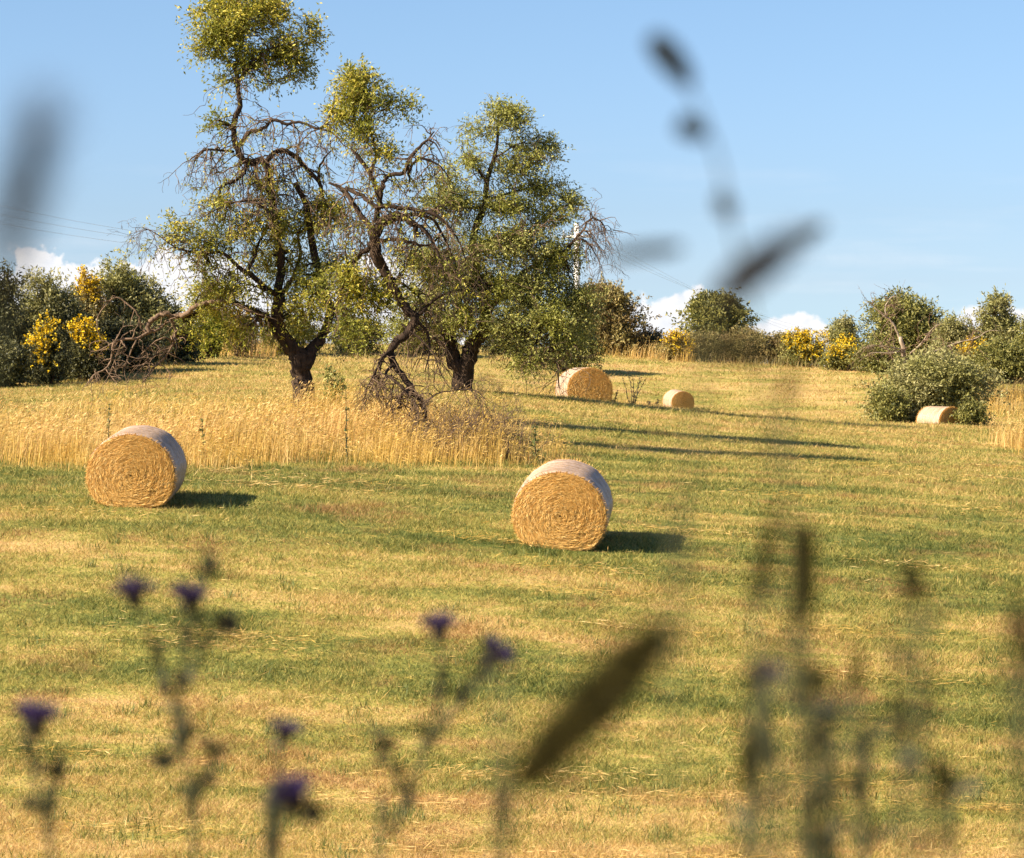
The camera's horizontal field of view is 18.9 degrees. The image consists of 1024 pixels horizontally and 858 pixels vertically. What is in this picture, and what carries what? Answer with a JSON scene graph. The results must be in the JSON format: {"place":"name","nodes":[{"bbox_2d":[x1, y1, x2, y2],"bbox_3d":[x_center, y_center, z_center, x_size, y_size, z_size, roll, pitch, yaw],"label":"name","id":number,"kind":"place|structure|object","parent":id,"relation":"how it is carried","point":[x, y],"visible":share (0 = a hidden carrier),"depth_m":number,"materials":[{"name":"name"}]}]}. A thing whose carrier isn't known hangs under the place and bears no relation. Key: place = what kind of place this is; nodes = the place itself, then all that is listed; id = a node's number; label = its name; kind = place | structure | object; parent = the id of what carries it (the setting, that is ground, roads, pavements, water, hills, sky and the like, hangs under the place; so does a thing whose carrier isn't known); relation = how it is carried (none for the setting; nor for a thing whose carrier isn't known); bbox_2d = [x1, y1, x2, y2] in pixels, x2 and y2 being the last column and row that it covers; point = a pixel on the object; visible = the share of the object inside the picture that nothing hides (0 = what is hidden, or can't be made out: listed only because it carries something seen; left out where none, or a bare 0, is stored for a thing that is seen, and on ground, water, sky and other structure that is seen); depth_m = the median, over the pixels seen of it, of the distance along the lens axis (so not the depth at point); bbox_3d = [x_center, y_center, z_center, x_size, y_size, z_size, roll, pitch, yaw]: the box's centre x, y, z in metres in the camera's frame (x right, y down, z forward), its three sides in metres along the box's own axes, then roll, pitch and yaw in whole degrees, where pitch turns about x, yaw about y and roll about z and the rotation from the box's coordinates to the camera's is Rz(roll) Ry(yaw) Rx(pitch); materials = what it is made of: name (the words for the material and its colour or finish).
{"place":"outdoors","nodes":[
{"label":"outdoors","id":0,"kind":"place"},
{"bbox_2d":[0,73,90,307],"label":"grass stalk","id":1,"kind":"object","parent":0,"point":[24,194],"depth_m":0.55,"materials":[{"name":"grey plant"}]},
{"bbox_2d":[0,343,1023,857],"bbox_3d":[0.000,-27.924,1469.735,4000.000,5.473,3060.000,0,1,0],"label":"ground","id":2,"kind":"structure","parent":0,"point":[370,634],"depth_m":36.20,"materials":[{"name":"plant"}]},
{"bbox_2d":[0,266,38,380],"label":"olive tree","id":3,"kind":"object","parent":2,"relation":"on","point":[10,325],"visible":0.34,"depth_m":80.76,"materials":[{"name":"green plant"}]},
{"bbox_2d":[0,335,45,387],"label":"bush","id":4,"kind":"object","parent":2,"relation":"on","point":[14,357],"visible":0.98,"depth_m":77.11,"materials":[{"name":"green plant"}]},
{"bbox_2d":[10,693,76,857],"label":"knapweed","id":5,"kind":"object","parent":2,"relation":"on","point":[35,717],"visible":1,"depth_m":2.19,"materials":[{"name":"green plant"}]},
{"bbox_2d":[12,265,85,340],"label":"olive tree","id":6,"kind":"object","parent":2,"relation":"on","point":[46,291],"visible":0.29,"depth_m":82.76,"materials":[{"name":"green plant"}]},
{"bbox_2d":[21,309,79,384],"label":"broom shrub","id":7,"kind":"object","parent":2,"relation":"on","point":[49,340],"visible":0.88,"depth_m":78.79,"materials":[{"name":"yellow plant"}]},
{"bbox_2d":[32,293,117,376],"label":"bush","id":8,"kind":"object","parent":2,"relation":"on","point":[63,308],"visible":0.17,"depth_m":82.31,"materials":[{"name":"green plant"}]},
{"bbox_2d":[59,313,116,380],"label":"broom shrub","id":9,"kind":"object","parent":2,"relation":"on","point":[86,335],"visible":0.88,"depth_m":80.28,"materials":[{"name":"yellow plant"}]},
{"bbox_2d":[69,264,113,325],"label":"broom shrub","id":10,"kind":"object","parent":2,"relation":"on","point":[88,288],"visible":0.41,"depth_m":86.72,"materials":[{"name":"yellow plant"}]},
{"bbox_2d":[74,336,131,380],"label":"bush","id":11,"kind":"object","parent":2,"relation":"on","point":[121,370],"visible":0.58,"depth_m":80.71,"materials":[{"name":"green plant"}]},
{"bbox_2d":[105,403,112,436],"bbox_3d":[-6.555,-0.004,50.008,0.185,0.880,0.201,0,1,0],"label":"weed stalk","id":12,"kind":"object","parent":2,"relation":"on","point":[109,420],"visible":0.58,"depth_m":50.03,"materials":[{"name":"brown plant"}]},
{"bbox_2d":[94,313,169,372],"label":"bush","id":13,"kind":"object","parent":2,"relation":"on","point":[147,340],"visible":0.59,"depth_m":84.11,"materials":[{"name":"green plant"}]},
{"bbox_2d":[84,424,188,507],"bbox_3d":[-5.131,0.494,42.066,1.307,1.080,1.340,2,6,1],"label":"hay bale","id":14,"kind":"object","parent":2,"relation":"on","point":[142,465],"visible":1,"depth_m":41.46,"materials":[{"name":"plant"}]},
{"bbox_2d":[86,250,189,363],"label":"bushy tree","id":15,"kind":"object","parent":2,"relation":"on","point":[133,292],"visible":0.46,"depth_m":87.56,"materials":[{"name":"green plant"}]},
{"bbox_2d":[105,540,248,857],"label":"knapweed","id":16,"kind":"object","parent":2,"relation":"on","point":[188,595],"visible":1,"depth_m":2.30,"materials":[{"name":"green plant"}]},
{"bbox_2d":[156,295,208,363],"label":"bush","id":17,"kind":"object","parent":2,"relation":"on","point":[181,353],"visible":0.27,"depth_m":89.69,"materials":[{"name":"green plant"}]},
{"bbox_2d":[199,418,206,460],"bbox_3d":[-4.902,0.196,48.622,0.200,0.747,0.290,0,1,0],"label":"weed stalk","id":18,"kind":"object","parent":2,"relation":"on","point":[202,435],"visible":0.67,"depth_m":48.55,"materials":[{"name":"brown plant"}]},
{"bbox_2d":[183,304,236,359],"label":"bush","id":19,"kind":"object","parent":2,"relation":"on","point":[215,344],"visible":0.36,"depth_m":99.76,"materials":[{"name":"green plant"}]},
{"bbox_2d":[198,306,256,350],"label":"bush","id":20,"kind":"object","parent":2,"relation":"on","point":[229,321],"visible":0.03,"depth_m":105.67,"materials":[{"name":"green plant"}]},
{"bbox_2d":[223,301,263,357],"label":"broom shrub","id":21,"kind":"object","parent":2,"relation":"on","point":[238,352],"visible":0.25,"depth_m":102.92,"materials":[{"name":"green plant"}]},
{"bbox_2d":[82,0,415,417],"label":"almond tree","id":22,"kind":"object","parent":2,"relation":"on","point":[224,32],"visible":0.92,"depth_m":57.72,"materials":[{"name":"green plant"}]},
{"bbox_2d":[260,716,306,857],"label":"knapweed","id":23,"kind":"object","parent":2,"relation":"on","point":[285,731],"visible":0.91,"depth_m":2.30,"materials":[{"name":"green plant"}]},
{"bbox_2d":[251,768,338,857],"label":"knapweed","id":24,"kind":"object","parent":2,"relation":"on","point":[288,795],"visible":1,"depth_m":1.96,"materials":[{"name":"purple plant"}]},
{"bbox_2d":[257,318,332,353],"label":"bush","id":25,"kind":"object","parent":2,"relation":"on","point":[298,335],"visible":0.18,"depth_m":107.46,"materials":[{"name":"green plant"}]},
{"bbox_2d":[308,363,346,408],"bbox_3d":[-3.409,-0.622,57.221,0.787,1.258,0.718,0,1,0],"label":"sucker shrub","id":26,"kind":"object","parent":2,"relation":"on","point":[333,385],"visible":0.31,"depth_m":57.19,"materials":[{"name":"green plant"}]},
{"bbox_2d":[343,386,351,463],"bbox_3d":[-2.651,-0.048,49.229,0.178,1.291,0.200,0,1,0],"label":"weed stalk","id":27,"kind":"object","parent":2,"relation":"on","point":[346,420],"visible":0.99,"depth_m":49.23,"materials":[{"name":"brown plant"}]},
{"bbox_2d":[325,315,396,354],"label":"bush","id":28,"kind":"object","parent":2,"relation":"on","point":[339,348],"visible":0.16,"depth_m":109.42,"materials":[{"name":"green plant"}]},
{"bbox_2d":[302,53,533,437],"bbox_3d":[-1.709,-3.012,53.373,3.519,7.099,2.727,0,1,-18],"label":"leaning tree","id":29,"kind":"object","parent":2,"relation":"on","point":[360,97],"visible":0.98,"depth_m":53.44,"materials":[{"name":"green plant"}]},
{"bbox_2d":[393,320,461,355],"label":"bush","id":30,"kind":"object","parent":2,"relation":"on","point":[416,347],"visible":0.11,"depth_m":110.71,"materials":[{"name":"green plant"}]},
{"bbox_2d":[371,607,519,857],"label":"knapweed","id":31,"kind":"object","parent":2,"relation":"on","point":[442,623],"visible":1,"depth_m":2.30,"materials":[{"name":"green plant"}]},
{"bbox_2d":[391,367,564,459],"bbox_3d":[-0.650,-0.166,51.489,2.850,1.774,2.279,0,1,-10],"label":"brushwood","id":32,"kind":"object","parent":2,"relation":"on","point":[474,421],"visible":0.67,"depth_m":51.27,"materials":[{"name":"brown plant"}]},
{"bbox_2d":[492,752,507,857],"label":"grass stalk","id":33,"kind":"object","parent":2,"relation":"on","point":[494,801],"depth_m":1.60,"materials":[{"name":"plant"}]},
{"bbox_2d":[370,92,634,400],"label":"dense tree","id":34,"kind":"object","parent":2,"relation":"on","point":[516,242],"visible":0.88,"depth_m":69.06,"materials":[{"name":"green plant"}]},
{"bbox_2d":[464,316,543,354],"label":"bush","id":35,"kind":"object","parent":2,"relation":"on","point":[486,344],"visible":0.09,"depth_m":112.48,"materials":[{"name":"green plant"}]},
{"bbox_2d":[0,334,1023,473],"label":"dry grass","id":36,"kind":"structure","parent":2,"relation":"on","point":[278,433],"depth_m":51.11,"materials":[{"name":"beige plant"}]},
{"bbox_2d":[0,363,1023,857],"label":"loose straw","id":37,"kind":"object","parent":2,"relation":"on","point":[464,775],"visible":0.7,"depth_m":34.22,"materials":[{"name":"yellow plant"}]},
{"bbox_2d":[529,425,541,462],"bbox_3d":[0.389,0.278,50.603,0.234,0.704,0.284,0,1,0],"label":"weed stalk","id":38,"kind":"object","parent":2,"relation":"on","point":[534,444],"visible":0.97,"depth_m":50.62,"materials":[{"name":"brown plant"}]},
{"bbox_2d":[64,338,1023,415],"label":"weeds","id":39,"kind":"object","parent":2,"relation":"on","point":[726,360],"visible":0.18,"depth_m":109.85,"materials":[{"name":"brown plant"}]},
{"bbox_2d":[510,457,615,550],"bbox_3d":[0.685,0.986,40.858,1.347,1.114,1.381,5,8,5],"label":"hay bale","id":40,"kind":"object","parent":2,"relation":"on","point":[568,503],"visible":0.98,"depth_m":40.24,"materials":[{"name":"plant"}]},
{"bbox_2d":[543,316,610,372],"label":"bush","id":41,"kind":"object","parent":2,"relation":"on","point":[582,363],"visible":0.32,"depth_m":107.71,"materials":[{"name":"green plant"}]},
{"bbox_2d":[562,223,591,320],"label":"utility pole","id":42,"kind":"object","parent":2,"relation":"on","point":[578,229],"visible":0.25,"depth_m":164.72,"materials":[{"name":"concrete"}]},
{"bbox_2d":[34,229,777,326],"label":"power cable","id":43,"kind":"object","parent":42,"relation":"attached to","point":[321,256],"visible":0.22,"depth_m":132.79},
{"bbox_2d":[36,221,813,334],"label":"power cable","id":44,"kind":"object","parent":42,"relation":"attached to","point":[381,252],"visible":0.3,"depth_m":143.41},
{"bbox_2d":[41,214,813,329],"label":"power cable","id":45,"kind":"object","parent":42,"relation":"attached to","point":[292,247],"visible":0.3,"depth_m":134.05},
{"bbox_2d":[554,367,613,400],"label":"hay bale","id":46,"kind":"object","parent":2,"relation":"on","point":[600,386],"visible":0.67,"depth_m":77.43,"materials":[{"name":"plant"}]},
{"bbox_2d":[496,586,722,857],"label":"grass stalk","id":47,"kind":"object","parent":2,"relation":"on","point":[595,701],"depth_m":1.00,"materials":[{"name":"plant"}]},
{"bbox_2d":[571,272,664,355],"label":"bush","id":48,"kind":"object","parent":2,"relation":"on","point":[619,328],"visible":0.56,"depth_m":115.32,"materials":[{"name":"green plant"}]},
{"bbox_2d":[621,373,645,403],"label":"dry thistle","id":49,"kind":"object","parent":2,"relation":"on","point":[634,395],"visible":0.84,"depth_m":78.98,"materials":[{"name":"beige plant"}]},
{"bbox_2d":[627,328,665,353],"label":"bush","id":50,"kind":"object","parent":2,"relation":"on","point":[653,338],"visible":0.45,"depth_m":116.70,"materials":[{"name":"green plant"}]},
{"bbox_2d":[647,326,697,359],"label":"broom shrub","id":51,"kind":"object","parent":2,"relation":"on","point":[674,339],"visible":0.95,"depth_m":114.79,"materials":[{"name":"yellow plant"}]},
{"bbox_2d":[662,389,694,408],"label":"hay bale","id":52,"kind":"object","parent":2,"relation":"on","point":[678,398],"visible":0.81,"depth_m":99.13,"materials":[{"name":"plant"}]},
{"bbox_2d":[680,329,734,360],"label":"bush","id":53,"kind":"object","parent":2,"relation":"on","point":[716,334],"visible":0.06,"depth_m":118.66,"materials":[{"name":"green plant"}]},
{"bbox_2d":[665,288,762,360],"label":"oak tree","id":54,"kind":"object","parent":2,"relation":"on","point":[726,317],"visible":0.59,"depth_m":129.30,"materials":[{"name":"green plant"}]},
{"bbox_2d":[606,32,825,857],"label":"grass stalk","id":55,"kind":"object","parent":2,"relation":"on","point":[668,56],"depth_m":1.15,"materials":[{"name":"brown plant"}]},
{"bbox_2d":[671,220,814,857],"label":"grass stalk","id":56,"kind":"object","parent":2,"relation":"on","point":[747,273],"depth_m":0.90,"materials":[{"name":"brown plant"}]},
{"bbox_2d":[719,320,786,362],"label":"bush","id":57,"kind":"object","parent":2,"relation":"on","point":[746,335],"visible":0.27,"depth_m":118.54,"materials":[{"name":"green plant"}]},
{"bbox_2d":[720,706,798,857],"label":"grass stalk","id":58,"kind":"object","parent":2,"relation":"on","point":[747,769],"depth_m":1.40,"materials":[{"name":"green plant"}]},
{"bbox_2d":[732,501,790,857],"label":"grass stalk","id":59,"kind":"object","parent":2,"relation":"on","point":[763,570],"depth_m":1.25,"materials":[{"name":"green plant"}]},
{"bbox_2d":[744,657,784,857],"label":"knapweed","id":60,"kind":"object","parent":2,"relation":"on","point":[769,672],"visible":0.71,"depth_m":1.50,"materials":[{"name":"green plant"}]},
{"bbox_2d":[762,330,810,364],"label":"bush","id":61,"kind":"object","parent":2,"relation":"on","point":[777,344],"visible":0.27,"depth_m":118.63,"materials":[{"name":"green plant"}]},
{"bbox_2d":[775,326,827,366],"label":"broom shrub","id":62,"kind":"object","parent":2,"relation":"on","point":[798,343],"visible":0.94,"depth_m":115.76,"materials":[{"name":"yellow plant"}]},
{"bbox_2d":[764,520,847,857],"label":"grass stalk","id":63,"kind":"object","parent":2,"relation":"on","point":[806,561],"depth_m":1.25,"materials":[{"name":"green plant"}]},
{"bbox_2d":[800,702,838,857],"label":"knapweed","id":64,"kind":"object","parent":2,"relation":"on","point":[836,809],"visible":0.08,"depth_m":1.60,"materials":[{"name":"green plant"}]},
{"bbox_2d":[786,707,854,857],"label":"grass stalk","id":65,"kind":"object","parent":2,"relation":"on","point":[819,844],"depth_m":1.40,"materials":[{"name":"green plant"}]},
{"bbox_2d":[812,329,833,365],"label":"broom shrub","id":66,"kind":"object","parent":2,"relation":"on","point":[823,334],"visible":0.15,"depth_m":118.92,"materials":[{"name":"yellow plant"}]},
{"bbox_2d":[779,655,872,857],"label":"grass stalk","id":67,"kind":"object","parent":2,"relation":"on","point":[822,679],"depth_m":1.40,"materials":[{"name":"green plant"}]},
{"bbox_2d":[816,338,857,370],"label":"broom shrub","id":68,"kind":"object","parent":2,"relation":"on","point":[835,356],"visible":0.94,"depth_m":112.72,"materials":[{"name":"yellow plant"}]},
{"bbox_2d":[821,310,867,367],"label":"bushy tree","id":69,"kind":"object","parent":2,"relation":"on","point":[836,327],"visible":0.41,"depth_m":123.71,"materials":[{"name":"green plant"}]},
{"bbox_2d":[836,332,857,366],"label":"broom shrub","id":70,"kind":"object","parent":2,"relation":"on","point":[844,338],"visible":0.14,"depth_m":116.90,"materials":[{"name":"yellow plant"}]},
{"bbox_2d":[822,757,897,857],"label":"grass stalk","id":71,"kind":"object","parent":2,"relation":"on","point":[879,833],"depth_m":1.60,"materials":[{"name":"green plant"}]},
{"bbox_2d":[833,647,902,857],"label":"grass stalk","id":72,"kind":"object","parent":2,"relation":"on","point":[860,752],"depth_m":1.50,"materials":[{"name":"green plant"}]},
{"bbox_2d":[840,336,910,372],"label":"bush","id":73,"kind":"object","parent":2,"relation":"on","point":[872,364],"visible":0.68,"depth_m":111.63,"materials":[{"name":"green plant"}]},
{"bbox_2d":[863,382,918,422],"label":"bush","id":74,"kind":"object","parent":2,"relation":"on","point":[889,403],"visible":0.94,"depth_m":84.77,"materials":[{"name":"green plant"}]},
{"bbox_2d":[884,691,917,857],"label":"grass stalk","id":75,"kind":"object","parent":2,"relation":"on","point":[904,770],"depth_m":1.50,"materials":[{"name":"green plant"}]},
{"bbox_2d":[841,282,963,357],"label":"oak tree","id":76,"kind":"object","parent":2,"relation":"on","point":[911,314],"visible":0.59,"depth_m":119.15,"materials":[{"name":"green plant"}]},
{"bbox_2d":[875,555,950,857],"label":"grass stalk","id":77,"kind":"object","parent":2,"relation":"on","point":[912,584],"depth_m":1.30,"materials":[{"name":"green plant"}]},
{"bbox_2d":[844,281,999,378],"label":"dead tree","id":78,"kind":"object","parent":2,"relation":"on","point":[902,350],"visible":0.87,"depth_m":100.90,"materials":[{"name":"brown wood"}]},
{"bbox_2d":[844,334,1013,423],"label":"round bush","id":79,"kind":"object","parent":2,"relation":"on","point":[932,378],"visible":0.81,"depth_m":85.74,"materials":[{"name":"green plant"}]},
{"bbox_2d":[915,405,963,423],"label":"hay bale","id":80,"kind":"object","parent":2,"relation":"on","point":[932,414],"visible":0.52,"depth_m":82.86},
{"bbox_2d":[904,754,992,857],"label":"grass stalk","id":81,"kind":"object","parent":2,"relation":"on","point":[944,781],"depth_m":1.50,"materials":[{"name":"green plant"}]},
{"bbox_2d":[922,307,981,360],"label":"bush","id":82,"kind":"object","parent":2,"relation":"on","point":[953,329],"visible":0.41,"depth_m":117.58,"materials":[{"name":"green plant"}]},
{"bbox_2d":[949,397,995,425],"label":"bush","id":83,"kind":"object","parent":2,"relation":"on","point":[973,411],"visible":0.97,"depth_m":82.47,"materials":[{"name":"green plant"}]},
{"bbox_2d":[954,335,990,365],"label":"broom shrub","id":84,"kind":"object","parent":2,"relation":"on","point":[964,352],"visible":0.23,"depth_m":112.82,"materials":[{"name":"yellow plant"}]},
{"bbox_2d":[963,283,1022,345],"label":"bushy tree","id":85,"kind":"object","parent":2,"relation":"on","point":[999,305],"visible":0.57,"depth_m":117.63,"materials":[{"name":"green plant"}]},
{"bbox_2d":[966,334,1023,382],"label":"bush","id":86,"kind":"object","parent":2,"relation":"on","point":[1004,357],"visible":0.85,"depth_m":106.66,"materials":[{"name":"green plant"}]},
{"bbox_2d":[984,594,1023,857],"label":"grass stalk","id":87,"kind":"object","parent":2,"relation":"on","point":[1015,623],"depth_m":1.00,"materials":[{"name":"green plant"}]},
{"bbox_2d":[1006,314,1023,349],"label":"bushy tree","id":88,"kind":"object","parent":2,"relation":"on","point":[1020,338],"visible":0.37,"depth_m":111.91,"materials":[{"name":"green plant"}]},
{"bbox_2d":[0,0,1023,365],"label":"sky","id":89,"kind":"structure","parent":0,"point":[896,126],"materials":[{"name":"blue"}]}
]}

